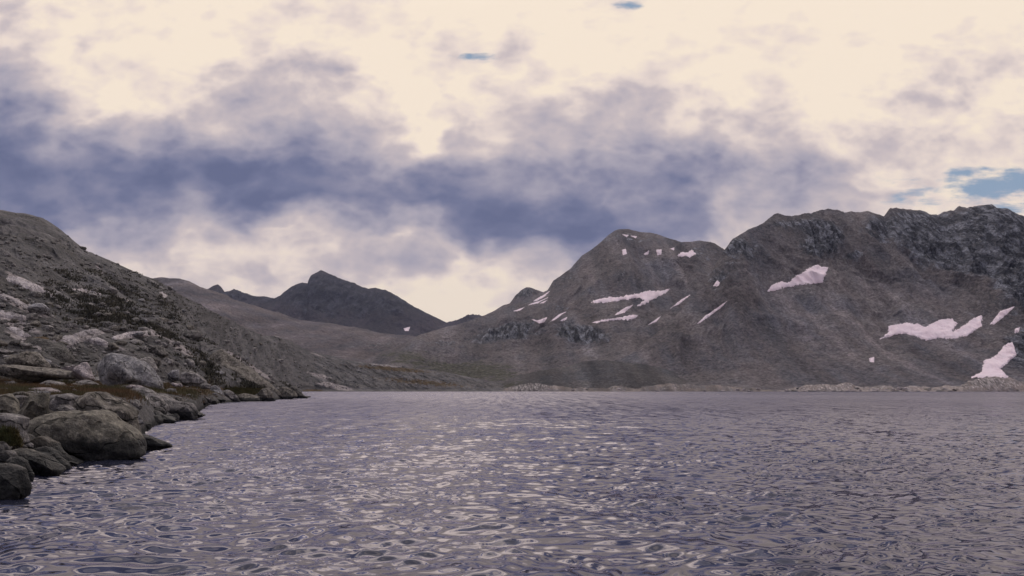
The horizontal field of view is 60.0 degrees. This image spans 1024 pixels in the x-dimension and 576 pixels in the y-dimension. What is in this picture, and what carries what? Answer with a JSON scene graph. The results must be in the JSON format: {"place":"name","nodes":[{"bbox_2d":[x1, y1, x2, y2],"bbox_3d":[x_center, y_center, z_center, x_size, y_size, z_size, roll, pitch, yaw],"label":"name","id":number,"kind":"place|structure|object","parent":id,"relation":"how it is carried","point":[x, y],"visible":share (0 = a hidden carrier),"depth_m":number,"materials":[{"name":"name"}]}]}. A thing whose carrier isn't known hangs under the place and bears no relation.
{"place":"outdoors","nodes":[
{"label":"outdoors","id":0,"kind":"place"},
{"bbox_2d":[0,210,310,448],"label":"hillside","id":1,"kind":"structure","parent":0,"point":[20,226],"depth_m":215.22,"materials":[{"name":"stone"}]},
{"bbox_2d":[0,340,7,346],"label":"stone","id":2,"kind":"object","parent":1,"relation":"on","point":[2,343],"visible":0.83,"depth_m":102.83,"materials":[{"name":"grey stone"}]},
{"bbox_2d":[0,348,13,353],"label":"stone","id":3,"kind":"object","parent":1,"relation":"on","point":[5,351],"visible":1,"depth_m":101.53,"materials":[{"name":"grey stone"}]},
{"bbox_2d":[0,450,17,462],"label":"boulder","id":4,"kind":"object","parent":1,"relation":"on","point":[5,455],"visible":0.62,"depth_m":19.29,"materials":[{"name":"stone"}]},
{"bbox_2d":[0,393,19,413],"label":"boulder","id":5,"kind":"object","parent":1,"relation":"on","point":[9,402],"visible":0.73,"depth_m":27.99,"materials":[{"name":"grey stone"}]},
{"bbox_2d":[0,424,23,447],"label":"shrub","id":6,"kind":"object","parent":1,"relation":"on","point":[9,435],"visible":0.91,"depth_m":21.04,"materials":[{"name":"plant"}]},
{"bbox_2d":[0,310,25,320],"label":"granite slab","id":7,"kind":"structure","parent":1,"relation":"on","point":[10,315],"depth_m":135.05,"materials":[{"name":"stone"}]},
{"bbox_2d":[9,292,19,298],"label":"stone","id":8,"kind":"object","parent":1,"relation":"on","point":[14,295],"visible":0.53,"depth_m":147.33,"materials":[{"name":"stone"}]},
{"bbox_2d":[0,413,29,443],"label":"boulder","id":9,"kind":"object","parent":1,"relation":"on","point":[20,422],"visible":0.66,"depth_m":22.27,"materials":[{"name":"grey stone"}]},
{"bbox_2d":[9,340,20,345],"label":"stone","id":10,"kind":"object","parent":1,"relation":"on","point":[14,342],"visible":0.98,"depth_m":104.11,"materials":[{"name":"stone"}]},
{"bbox_2d":[0,293,30,308],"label":"granite slab","id":11,"kind":"structure","parent":1,"relation":"on","point":[13,299],"depth_m":143.03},
{"bbox_2d":[7,326,30,336],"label":"granite slab","id":12,"kind":"structure","parent":1,"relation":"on","point":[20,332],"depth_m":114.74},
{"bbox_2d":[6,456,34,481],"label":"boulder","id":13,"kind":"object","parent":1,"relation":"on","point":[20,461],"visible":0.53,"depth_m":18.35,"materials":[{"name":"stone"}]},
{"bbox_2d":[15,395,26,408],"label":"boulder","id":14,"kind":"object","parent":1,"relation":"on","point":[21,398],"visible":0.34,"depth_m":30.76,"materials":[{"name":"grey stone"}]},
{"bbox_2d":[13,391,28,395],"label":"stone","id":15,"kind":"object","parent":1,"relation":"on","point":[24,393],"visible":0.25,"depth_m":36.90,"materials":[{"name":"grey stone"}]},
{"bbox_2d":[19,342,32,347],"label":"stone","id":16,"kind":"object","parent":1,"relation":"on","point":[25,345],"visible":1,"depth_m":104.94,"materials":[{"name":"grey stone"}]},
{"bbox_2d":[3,351,50,367],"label":"boulder","id":17,"kind":"object","parent":1,"relation":"on","point":[30,358],"visible":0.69,"depth_m":100.42,"materials":[{"name":"grey stone"}]},
{"bbox_2d":[6,276,52,296],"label":"granite slab","id":18,"kind":"structure","parent":1,"relation":"on","point":[26,284],"depth_m":160.94,"materials":[{"name":"stone"}]},
{"bbox_2d":[24,433,34,448],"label":"stone","id":19,"kind":"object","parent":1,"relation":"on","point":[31,436],"visible":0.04,"depth_m":23.58,"materials":[{"name":"stone"}]},
{"bbox_2d":[26,313,38,319],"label":"stone","id":20,"kind":"object","parent":1,"relation":"on","point":[32,316],"visible":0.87,"depth_m":122.38,"materials":[{"name":"grey stone"}]},
{"bbox_2d":[18,393,49,419],"bbox_3d":[-14.805,3.731,27.559,0.852,0.932,0.804,-6,-9,41],"label":"boulder","id":21,"kind":"object","parent":1,"relation":"on","point":[34,406],"visible":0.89,"depth_m":27.38,"materials":[{"name":"grey stone"}]},
{"bbox_2d":[30,320,40,326],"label":"stone","id":22,"kind":"object","parent":1,"relation":"on","point":[36,323],"visible":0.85,"depth_m":120.39,"materials":[{"name":"grey stone"}]},
{"bbox_2d":[0,365,75,381],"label":"boulder","id":23,"kind":"object","parent":1,"relation":"on","point":[31,373],"visible":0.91,"depth_m":91.36,"materials":[{"name":"grey stone"}]},
{"bbox_2d":[61,365,77,370],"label":"boulder","id":24,"kind":"object","parent":23,"relation":"on","point":[70,368],"visible":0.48,"depth_m":96.52,"materials":[{"name":"stone"}]},
{"bbox_2d":[27,303,50,315],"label":"stone","id":25,"kind":"object","parent":1,"relation":"on","point":[39,308],"visible":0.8,"depth_m":124.99,"materials":[{"name":"stone"}]},
{"bbox_2d":[29,387,62,393],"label":"boulder","id":26,"kind":"object","parent":1,"relation":"on","point":[48,389],"visible":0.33,"depth_m":46.03,"materials":[{"name":"stone"}]},
{"bbox_2d":[41,325,54,331],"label":"stone","id":27,"kind":"object","parent":1,"relation":"on","point":[49,328],"visible":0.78,"depth_m":120.48,"materials":[{"name":"grey stone"}]},
{"bbox_2d":[25,338,74,363],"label":"boulder","id":28,"kind":"object","parent":1,"relation":"on","point":[59,351],"visible":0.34,"depth_m":108.89,"materials":[{"name":"stone"}]},
{"bbox_2d":[29,436,72,460],"bbox_3d":[-11.964,4.264,23.078,1.124,0.824,0.662,0,-7,0],"label":"boulder","id":29,"kind":"object","parent":1,"relation":"on","point":[41,441],"visible":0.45,"depth_m":22.94,"materials":[{"name":"grey stone"}]},
{"bbox_2d":[39,380,64,385],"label":"boulder","id":30,"kind":"object","parent":1,"relation":"on","point":[51,382],"visible":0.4,"depth_m":65.79,"materials":[{"name":"grey stone"}]},
{"bbox_2d":[52,335,62,341],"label":"stone","id":31,"kind":"object","parent":1,"relation":"on","point":[57,338],"visible":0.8,"depth_m":115.62,"materials":[{"name":"grey stone"}]},
{"bbox_2d":[49,393,78,411],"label":"boulder","id":32,"kind":"object","parent":1,"relation":"on","point":[56,400],"visible":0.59,"depth_m":32.58,"materials":[{"name":"grey stone"}]},
{"bbox_2d":[56,405,75,411],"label":"boulder","id":33,"kind":"object","parent":1,"relation":"on","point":[64,408],"visible":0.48,"depth_m":27.68,"materials":[{"name":"grey stone"}]},
{"bbox_2d":[52,335,80,348],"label":"granite slab","id":34,"kind":"structure","parent":1,"relation":"on","point":[71,340],"depth_m":117.17,"materials":[{"name":"stone"}]},
{"bbox_2d":[64,322,77,327],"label":"stone","id":35,"kind":"object","parent":1,"relation":"on","point":[69,324],"visible":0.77,"depth_m":127.07,"materials":[{"name":"grey stone"}]},
{"bbox_2d":[70,455,83,464],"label":"stone","id":36,"kind":"object","parent":1,"relation":"on","point":[74,458],"visible":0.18,"depth_m":24.20,"materials":[{"name":"stone"}]},
{"bbox_2d":[71,362,94,380],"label":"boulder","id":37,"kind":"object","parent":1,"relation":"on","point":[82,371],"visible":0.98,"depth_m":92.49,"materials":[{"name":"stone"}]},
{"bbox_2d":[72,288,100,295],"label":"granite slab","id":38,"kind":"structure","parent":1,"relation":"on","point":[81,289],"depth_m":222.82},
{"bbox_2d":[72,329,101,336],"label":"granite slab","id":39,"kind":"structure","parent":1,"relation":"on","point":[84,333],"depth_m":126.48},
{"bbox_2d":[76,380,97,385],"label":"boulder","id":40,"kind":"object","parent":1,"relation":"on","point":[82,382],"visible":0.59,"depth_m":77.74,"materials":[{"name":"grey stone"}]},
{"bbox_2d":[28,410,146,460],"bbox_3d":[-12.340,4.370,25.799,3.242,1.646,2.421,2,-7,-17],"label":"boulder","id":41,"kind":"object","parent":1,"relation":"on","point":[95,435],"visible":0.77,"depth_m":24.90,"materials":[{"name":"grey stone"}]},
{"bbox_2d":[86,337,107,345],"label":"granite slab","id":42,"kind":"structure","parent":1,"relation":"on","point":[97,340],"depth_m":120.84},
{"bbox_2d":[73,391,141,432],"bbox_3d":[-13.368,4.295,29.345,2.130,1.731,1.516,3,-7,-25],"label":"boulder","id":43,"kind":"object","parent":1,"relation":"on","point":[125,411],"visible":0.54,"depth_m":29.06,"materials":[{"name":"grey stone"}]},
{"bbox_2d":[0,369,224,405],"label":"dry grass","id":44,"kind":"structure","parent":1,"relation":"on","point":[117,390],"depth_m":56.59,"materials":[{"name":"plant"}]},
{"bbox_2d":[107,343,118,349],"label":"stone","id":45,"kind":"object","parent":1,"relation":"on","point":[113,346],"visible":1,"depth_m":119.89,"materials":[{"name":"grey stone"}]},
{"bbox_2d":[108,287,117,293],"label":"stone","id":46,"kind":"object","parent":1,"relation":"on","point":[113,290],"visible":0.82,"depth_m":233.25,"materials":[{"name":"grey stone"}]},
{"bbox_2d":[111,326,119,330],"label":"stone","id":47,"kind":"object","parent":1,"relation":"on","point":[115,328],"visible":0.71,"depth_m":141.29,"materials":[{"name":"grey stone"}]},
{"bbox_2d":[114,340,127,345],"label":"stone","id":48,"kind":"object","parent":1,"relation":"on","point":[122,342],"visible":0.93,"depth_m":123.90,"materials":[{"name":"grey stone"}]},
{"bbox_2d":[97,353,162,388],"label":"boulder","id":49,"kind":"object","parent":1,"relation":"on","point":[116,368],"visible":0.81,"depth_m":84.03,"materials":[{"name":"stone"}]},
{"bbox_2d":[112,330,152,339],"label":"granite slab","id":50,"kind":"structure","parent":1,"relation":"on","point":[124,335],"depth_m":140.37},
{"bbox_2d":[128,399,142,409],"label":"stone","id":51,"kind":"object","parent":1,"relation":"on","point":[136,403],"visible":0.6,"depth_m":43.56,"materials":[{"name":"grey stone"}]},
{"bbox_2d":[130,339,143,345],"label":"stone","id":52,"kind":"object","parent":1,"relation":"on","point":[135,341],"visible":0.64,"depth_m":132.05,"materials":[{"name":"grey stone"}]},
{"bbox_2d":[131,332,145,336],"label":"stone","id":53,"kind":"object","parent":1,"relation":"on","point":[139,334],"visible":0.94,"depth_m":141.76,"materials":[{"name":"stone"}]},
{"bbox_2d":[139,357,157,371],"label":"stone","id":54,"kind":"object","parent":1,"relation":"on","point":[150,361],"visible":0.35,"depth_m":120.08,"materials":[{"name":"grey stone"}]},
{"bbox_2d":[145,421,151,428],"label":"stone","id":55,"kind":"object","parent":1,"relation":"on","point":[148,425],"visible":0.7,"depth_m":42.96,"materials":[{"name":"grey stone"}]},
{"bbox_2d":[130,387,168,414],"bbox_3d":[-23.327,7.292,56.621,2.301,1.866,2.486,6,-9,-42],"label":"boulder","id":56,"kind":"object","parent":1,"relation":"on","point":[156,400],"visible":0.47,"depth_m":56.33,"materials":[{"name":"grey stone"}]},
{"bbox_2d":[126,384,145,388],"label":"boulder","id":57,"kind":"object","parent":56,"relation":"on","point":[131,386],"visible":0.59,"depth_m":57.18,"materials":[{"name":"stone"}]},
{"bbox_2d":[153,358,160,367],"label":"stone","id":58,"kind":"object","parent":1,"relation":"on","point":[158,362],"visible":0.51,"depth_m":121.77,"materials":[{"name":"grey stone"}]},
{"bbox_2d":[153,415,162,423],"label":"boulder","id":59,"kind":"object","parent":1,"relation":"on","point":[158,419],"visible":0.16,"depth_m":51.73,"materials":[{"name":"grey stone"}]},
{"bbox_2d":[148,345,168,356],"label":"boulder","id":60,"kind":"object","parent":1,"relation":"on","point":[159,350],"visible":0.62,"depth_m":127.66,"materials":[{"name":"stone"}]},
{"bbox_2d":[154,407,165,413],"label":"stone","id":61,"kind":"object","parent":1,"relation":"on","point":[161,410],"visible":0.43,"depth_m":55.44,"materials":[{"name":"stone"}]},
{"bbox_2d":[162,357,173,366],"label":"stone","id":62,"kind":"object","parent":1,"relation":"on","point":[168,361],"visible":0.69,"depth_m":127.63,"materials":[{"name":"grey stone"}]},
{"bbox_2d":[167,370,179,380],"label":"boulder","id":63,"kind":"object","parent":1,"relation":"on","point":[173,375],"visible":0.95,"depth_m":121.31,"materials":[{"name":"stone"}]},
{"bbox_2d":[167,413,179,420],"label":"stone","id":64,"kind":"object","parent":1,"relation":"on","point":[176,416],"visible":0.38,"depth_m":56.54,"materials":[{"name":"grey stone"}]},
{"bbox_2d":[172,383,182,386],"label":"boulder","id":65,"kind":"object","parent":1,"relation":"on","point":[177,384],"visible":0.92,"depth_m":104.47,"materials":[{"name":"stone"}]},
{"bbox_2d":[158,393,197,419],"bbox_3d":[-22.692,8.144,60.185,2.808,1.984,2.382,0,-7,0],"label":"boulder","id":66,"kind":"object","parent":1,"relation":"on","point":[185,410],"visible":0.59,"depth_m":59.49,"materials":[{"name":"grey stone"}]},
{"bbox_2d":[184,358,194,367],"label":"stone","id":67,"kind":"object","parent":1,"relation":"on","point":[190,362],"visible":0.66,"depth_m":141.97,"materials":[{"name":"grey stone"}]},
{"bbox_2d":[181,330,202,339],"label":"stone","id":68,"kind":"object","parent":1,"relation":"on","point":[194,334],"visible":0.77,"depth_m":222.68,"materials":[{"name":"stone"}]},
{"bbox_2d":[179,371,206,387],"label":"boulder","id":69,"kind":"object","parent":1,"relation":"on","point":[190,378],"visible":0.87,"depth_m":120.19,"materials":[{"name":"grey stone"}]},
{"bbox_2d":[200,383,210,388],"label":"boulder","id":70,"kind":"object","parent":1,"relation":"on","point":[204,385],"visible":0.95,"depth_m":117.12,"materials":[{"name":"grey stone"}]},
{"bbox_2d":[210,385,224,395],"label":"boulder","id":71,"kind":"object","parent":1,"relation":"on","point":[215,388],"visible":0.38,"depth_m":144.54,"materials":[{"name":"stone"}]},
{"bbox_2d":[0,235,435,389],"bbox_3d":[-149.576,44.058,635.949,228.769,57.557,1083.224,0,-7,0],"label":"scree","id":72,"kind":"structure","parent":1,"relation":"on","point":[39,294],"depth_m":156.80,"materials":[{"name":"grey stone"}]},
{"bbox_2d":[223,390,239,401],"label":"boulder","id":73,"kind":"object","parent":1,"relation":"on","point":[231,395],"visible":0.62,"depth_m":146.06,"materials":[{"name":"grey stone"}]},
{"bbox_2d":[40,268,425,387],"bbox_3d":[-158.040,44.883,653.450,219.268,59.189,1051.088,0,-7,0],"label":"dwarf shrubs","id":74,"kind":"object","parent":1,"relation":"on","point":[90,310],"visible":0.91,"depth_m":207.63,"materials":[{"name":"green plant"}]},
{"bbox_2d":[223,385,262,394],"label":"green sedge","id":75,"kind":"object","parent":1,"relation":"on","point":[241,390],"visible":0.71,"depth_m":164.85,"materials":[{"name":"plant"}]},
{"bbox_2d":[209,349,282,396],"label":"bedrock outcrop","id":76,"kind":"object","parent":1,"relation":"on","point":[225,359],"visible":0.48,"depth_m":185.96,"materials":[{"name":"grey stone"}]},
{"bbox_2d":[237,393,259,401],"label":"boulder","id":77,"kind":"object","parent":1,"relation":"on","point":[244,397],"visible":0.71,"depth_m":151.38,"materials":[{"name":"grey stone"}]},
{"bbox_2d":[257,388,275,400],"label":"boulder","id":78,"kind":"object","parent":1,"relation":"on","point":[264,394],"visible":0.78,"depth_m":155.99,"materials":[{"name":"grey stone"}]},
{"bbox_2d":[278,387,297,398],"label":"boulder","id":79,"kind":"object","parent":1,"relation":"on","point":[287,393],"visible":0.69,"depth_m":188.65,"materials":[{"name":"grey stone"}]},
{"bbox_2d":[289,385,307,397],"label":"boulder","id":80,"kind":"object","parent":1,"relation":"on","point":[300,394],"visible":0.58,"depth_m":205.56,"materials":[{"name":"stone"}]},
{"bbox_2d":[152,277,414,361],"bbox_3d":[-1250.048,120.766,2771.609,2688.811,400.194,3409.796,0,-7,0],"label":"hills","id":81,"kind":"structure","parent":0,"point":[357,344],"depth_m":2209.17,"materials":[{"name":"stone"}]},
{"bbox_2d":[146,276,506,391],"bbox_3d":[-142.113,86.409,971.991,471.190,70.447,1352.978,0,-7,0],"label":"hillside","id":82,"kind":"structure","parent":0,"point":[437,381],"depth_m":1002.08,"materials":[{"name":"stone"}]},
{"bbox_2d":[209,270,480,336],"bbox_3d":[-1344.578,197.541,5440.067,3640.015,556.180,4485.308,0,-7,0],"label":"mountain","id":83,"kind":"structure","parent":0,"point":[322,296],"depth_m":4632.37,"materials":[{"name":"stone"}]},
{"bbox_2d":[0,391,1023,575],"bbox_3d":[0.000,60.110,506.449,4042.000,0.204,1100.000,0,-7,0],"label":"water","id":84,"kind":"structure","parent":0,"point":[665,483],"depth_m":17.61,"materials":[{"name":"liquid"}]},
{"bbox_2d":[0,463,31,499],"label":"boulder","id":85,"kind":"object","parent":84,"relation":"in","point":[15,482],"visible":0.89,"depth_m":16.13,"materials":[{"name":"stone"}]},
{"bbox_2d":[12,448,66,475],"bbox_3d":[-11.116,4.113,20.789,1.152,0.714,0.902,0,-7,0],"label":"boulder","id":86,"kind":"object","parent":84,"relation":"in","point":[43,464],"visible":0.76,"depth_m":20.56,"materials":[{"name":"grey stone"}]},
{"bbox_2d":[34,446,71,468],"bbox_3d":[-11.484,4.300,22.122,0.943,0.694,0.728,0,-7,0],"label":"boulder","id":87,"kind":"object","parent":84,"relation":"in","point":[56,454],"visible":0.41,"depth_m":22.09,"materials":[{"name":"stone"}]},
{"bbox_2d":[68,461,80,465],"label":"boulder","id":88,"kind":"object","parent":84,"relation":"in","point":[72,463],"visible":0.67,"depth_m":22.64,"materials":[{"name":"stone"}]},
{"bbox_2d":[142,434,172,450],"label":"boulder","id":89,"kind":"object","parent":84,"relation":"on","point":[153,443],"visible":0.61,"depth_m":28.96,"materials":[{"name":"stone"}]},
{"bbox_2d":[153,410,175,422],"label":"boulder","id":90,"kind":"object","parent":84,"relation":"in","point":[167,419],"visible":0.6,"depth_m":53.13,"materials":[{"name":"stone"}]},
{"bbox_2d":[0,0,1023,321],"label":"sky","id":91,"kind":"structure","parent":0,"point":[453,159],"materials":[{"name":"white"}]},
{"bbox_2d":[488,287,541,313],"bbox_3d":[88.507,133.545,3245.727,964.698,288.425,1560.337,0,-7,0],"label":"mountain","id":92,"kind":"structure","parent":0,"point":[524,293],"depth_m":3260.19,"materials":[{"name":"stone"}]},
{"bbox_2d":[361,229,724,383],"bbox_3d":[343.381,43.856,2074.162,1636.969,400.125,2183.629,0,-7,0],"label":"mountain","id":93,"kind":"structure","parent":0,"point":[504,345],"depth_m":1635.78,"materials":[{"name":"stone"}]},
{"bbox_2d":[532,317,546,322],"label":"snow patch","id":94,"kind":"object","parent":93,"relation":"on","point":[541,320],"visible":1,"depth_m":1658.80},
{"bbox_2d":[592,315,636,322],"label":"snow patch","id":95,"kind":"object","parent":93,"relation":"on","point":[628,317],"visible":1,"depth_m":1538.50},
{"bbox_2d":[615,305,631,314],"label":"snow patch","id":96,"kind":"object","parent":93,"relation":"on","point":[625,309],"visible":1,"depth_m":1584.08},
{"bbox_2d":[591,289,668,305],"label":"snow patch","id":97,"kind":"object","parent":93,"relation":"on","point":[646,296],"visible":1,"depth_m":1701.24,"materials":[{"name":"snow"}]},
{"bbox_2d":[677,250,695,257],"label":"snow patch","id":98,"kind":"object","parent":93,"relation":"on","point":[689,254],"visible":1,"depth_m":2038.89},
{"bbox_2d":[500,360,689,388],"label":"terrain","id":99,"kind":"structure","parent":0,"point":[597,374],"depth_m":1067.16,"materials":[{"name":"stone"}]},
{"bbox_2d":[503,383,772,390],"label":"terrain","id":100,"kind":"structure","parent":0,"point":[659,387],"depth_m":1003.47,"materials":[{"name":"stone"}]},
{"bbox_2d":[617,204,1023,390],"bbox_3d":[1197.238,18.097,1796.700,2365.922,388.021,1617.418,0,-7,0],"label":"mountain","id":101,"kind":"structure","parent":0,"point":[960,266],"depth_m":1418.48,"materials":[{"name":"stone"}]},
{"bbox_2d":[697,301,726,323],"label":"snow patch","id":102,"kind":"object","parent":101,"relation":"on","point":[709,314],"visible":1,"depth_m":1358.86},
{"bbox_2d":[768,265,827,291],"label":"snow patch","id":103,"kind":"object","parent":101,"relation":"on","point":[815,274],"visible":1,"depth_m":1505.14,"materials":[{"name":"snow"}]},
{"bbox_2d":[880,315,982,340],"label":"snow patch","id":104,"kind":"object","parent":101,"relation":"on","point":[942,328],"visible":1,"depth_m":1337.90,"materials":[{"name":"snow"}]},
{"bbox_2d":[971,342,1015,377],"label":"snow patch","id":105,"kind":"object","parent":101,"relation":"on","point":[995,364],"visible":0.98,"depth_m":1156.77,"materials":[{"name":"snow"}]},
{"bbox_2d":[991,306,1013,323],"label":"snow patch","id":106,"kind":"object","parent":101,"relation":"on","point":[1000,315],"visible":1,"depth_m":1371.70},
{"bbox_2d":[778,376,1023,390],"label":"terrain","id":107,"kind":"structure","parent":0,"point":[995,383],"depth_m":1004.26,"materials":[{"name":"stone"}]},
{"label":"stone","id":108,"kind":"object","parent":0,"visible":0},
{"bbox_2d":[0,441,9,451],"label":"boulder","id":109,"kind":"object","parent":108,"relation":"on","point":[4,446],"visible":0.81,"depth_m":20.34,"materials":[{"name":"stone"}]},
{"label":"stone","id":110,"kind":"object","parent":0,"visible":0},
{"bbox_2d":[12,443,27,449],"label":"boulder","id":111,"kind":"object","parent":110,"relation":"on","point":[16,447],"visible":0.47,"depth_m":21.28,"materials":[{"name":"grey stone"}]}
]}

